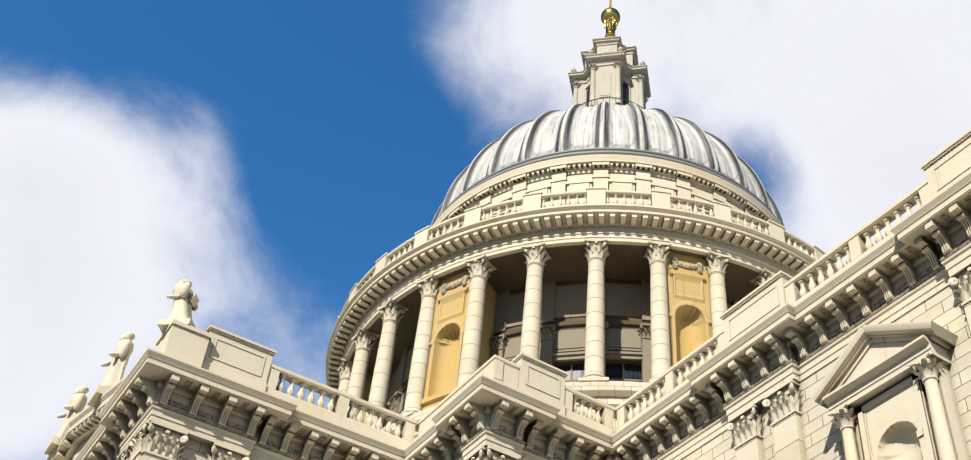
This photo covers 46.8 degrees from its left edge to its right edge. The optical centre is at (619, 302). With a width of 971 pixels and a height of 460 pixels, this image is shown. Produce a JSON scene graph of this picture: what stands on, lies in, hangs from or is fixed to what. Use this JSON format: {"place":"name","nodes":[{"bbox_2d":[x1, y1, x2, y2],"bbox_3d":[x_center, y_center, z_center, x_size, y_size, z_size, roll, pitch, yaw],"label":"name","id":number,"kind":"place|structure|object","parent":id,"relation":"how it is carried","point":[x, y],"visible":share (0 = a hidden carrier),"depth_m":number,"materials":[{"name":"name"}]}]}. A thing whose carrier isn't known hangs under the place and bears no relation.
{"place":"outdoors","nodes":[
{"label":"outdoors","id":0,"kind":"place"},
{"bbox_2d":[0,0,970,459],"label":"sky","id":1,"kind":"structure","parent":0,"point":[264,156],"materials":[{"name":"blue"}]},
{"bbox_2d":[88,202,970,459],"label":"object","id":2,"kind":"structure","parent":0,"point":[721,391],"depth_m":47.63,"materials":[{"name":"beige stone"}]},
{"bbox_2d":[120,239,970,459],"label":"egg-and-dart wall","id":3,"kind":"structure","parent":0,"point":[674,445],"depth_m":46.50,"materials":[{"name":"beige stone"}]},
{"bbox_2d":[350,245,759,409],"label":"drum wall","id":4,"kind":"structure","parent":0,"point":[624,264],"depth_m":74.72,"materials":[{"name":"stone"}]},
{"bbox_2d":[383,283,731,426],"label":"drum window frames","id":5,"kind":"structure","parent":4,"relation":"attached to","point":[623,300],"depth_m":73.45,"materials":[{"name":"beige stone"}]},
{"bbox_2d":[554,364,641,381],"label":"windows","id":6,"kind":"structure","parent":5,"relation":"in","point":[615,371],"depth_m":70.87,"materials":[{"name":"black glass"}]},
{"bbox_2d":[383,277,736,425],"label":"pilasters","id":7,"kind":"object","parent":4,"relation":"attached to","point":[497,345],"visible":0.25,"depth_m":73.64,"materials":[{"name":"beige stone"}]},
{"bbox_2d":[201,128,970,448],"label":"balustrade wall","id":8,"kind":"structure","parent":0,"point":[230,355],"depth_m":50.34,"materials":[{"name":"beige stone"}]},
{"label":"ground","id":9,"kind":"structure","parent":0,"visible":0},
{"bbox_2d":[176,285,970,459],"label":"walls","id":10,"kind":"structure","parent":9,"relation":"on","point":[822,433],"depth_m":40.95,"materials":[{"name":"stone"}]},
{"bbox_2d":[74,171,970,459],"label":"cornice","id":11,"kind":"structure","parent":10,"relation":"on","point":[484,391],"depth_m":47.09,"materials":[{"name":"beige stone"}]},
{"bbox_2d":[47,319,212,459],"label":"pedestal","id":12,"kind":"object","parent":11,"relation":"on","point":[180,340],"depth_m":51.99,"materials":[{"name":"stone"}]},
{"bbox_2d":[44,279,198,454],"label":"statues","id":13,"kind":"object","parent":12,"relation":"on","point":[185,298],"visible":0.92,"depth_m":56.22,"materials":[{"name":"stone"}]},
{"bbox_2d":[89,195,970,459],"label":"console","id":14,"kind":"object","parent":11,"relation":"attached to","point":[822,310],"depth_m":47.22,"materials":[{"name":"beige stone"}]},
{"bbox_2d":[381,381,663,440],"bbox_3d":[-0.979,23.090,77.126,43.000,12.500,43.000,27,-47,-28],"label":"stylobate","id":15,"kind":"object","parent":10,"relation":"on","point":[615,394],"visible":0.08,"depth_m":64.35,"materials":[{"name":"beige stone"}]},
{"bbox_2d":[338,257,727,427],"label":"columns","id":16,"kind":"structure","parent":15,"relation":"on","point":[354,384],"depth_m":70.27,"materials":[{"name":"beige stone"}]},
{"bbox_2d":[337,238,809,378],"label":"column capitals","id":17,"kind":"object","parent":16,"relation":"on","point":[393,310],"visible":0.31,"depth_m":73.46,"materials":[{"name":"beige stone"}]},
{"bbox_2d":[326,204,827,402],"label":"entablature","id":18,"kind":"structure","parent":17,"relation":"on","point":[396,279],"depth_m":74.10,"materials":[{"name":"beige stone"}]},
{"bbox_2d":[362,253,712,423],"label":"niche piers","id":19,"kind":"structure","parent":15,"relation":"on","point":[689,312],"depth_m":71.52,"materials":[{"name":"yellow stone"}]},
{"bbox_2d":[441,258,702,294],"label":"pier carving","id":20,"kind":"object","parent":19,"relation":"attached to","point":[676,264],"visible":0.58,"depth_m":73.04,"materials":[{"name":"stone"}]},
{"bbox_2d":[336,187,837,321],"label":"balustrade","id":21,"kind":"object","parent":15,"relation":"on","point":[602,195],"visible":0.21,"depth_m":74.85,"materials":[{"name":"beige stone"}]},
{"bbox_2d":[431,154,792,245],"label":"attic","id":22,"kind":"object","parent":15,"relation":"on","point":[612,172],"visible":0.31,"depth_m":84.12,"materials":[{"name":"stone"}]},
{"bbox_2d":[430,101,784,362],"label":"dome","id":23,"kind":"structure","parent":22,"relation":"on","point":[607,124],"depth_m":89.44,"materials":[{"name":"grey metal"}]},
{"bbox_2d":[568,36,650,108],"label":"lantern","id":24,"kind":"object","parent":23,"relation":"on","point":[611,65],"visible":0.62,"depth_m":112.63,"materials":[{"name":"stone"}]},
{"bbox_2d":[587,82,628,106],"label":"lantern openings","id":25,"kind":"object","parent":24,"relation":"in","point":[625,91],"visible":0.25,"depth_m":111.69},
{"bbox_2d":[601,0,619,36],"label":"finial","id":26,"kind":"object","parent":24,"relation":"on","point":[610,17],"visible":0.85,"depth_m":122.08,"materials":[{"name":"gold metal"}]},
{"bbox_2d":[582,97,643,108],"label":"golden gallery rail","id":27,"kind":"object","parent":24,"relation":"on","point":[609,100],"visible":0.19,"depth_m":107.16,"materials":[{"name":"grey"}]},
{"bbox_2d":[438,147,778,220],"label":"dome base rolls","id":28,"kind":"object","parent":22,"relation":"on","point":[612,150],"visible":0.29,"depth_m":85.59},
{"bbox_2d":[134,301,970,459],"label":"wall pilasters","id":29,"kind":"object","parent":10,"relation":"attached to","point":[789,442],"depth_m":42.63,"materials":[{"name":"beige stone"}]},
{"bbox_2d":[116,260,970,459],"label":"pilaster capitals","id":30,"kind":"object","parent":29,"relation":"on","point":[164,440],"depth_m":45.12,"materials":[{"name":"beige stone"}]},
{"bbox_2d":[810,321,969,459],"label":"aedicules","id":31,"kind":"object","parent":10,"relation":"attached to","point":[873,366],"visible":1,"depth_m":38.31,"materials":[{"name":"stone"}]},
{"bbox_2d":[865,385,928,459],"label":"aedicule niches","id":32,"kind":"object","parent":10,"relation":"on","point":[894,424],"visible":0.9,"depth_m":37.90,"materials":[{"name":"stone"}]}
]}

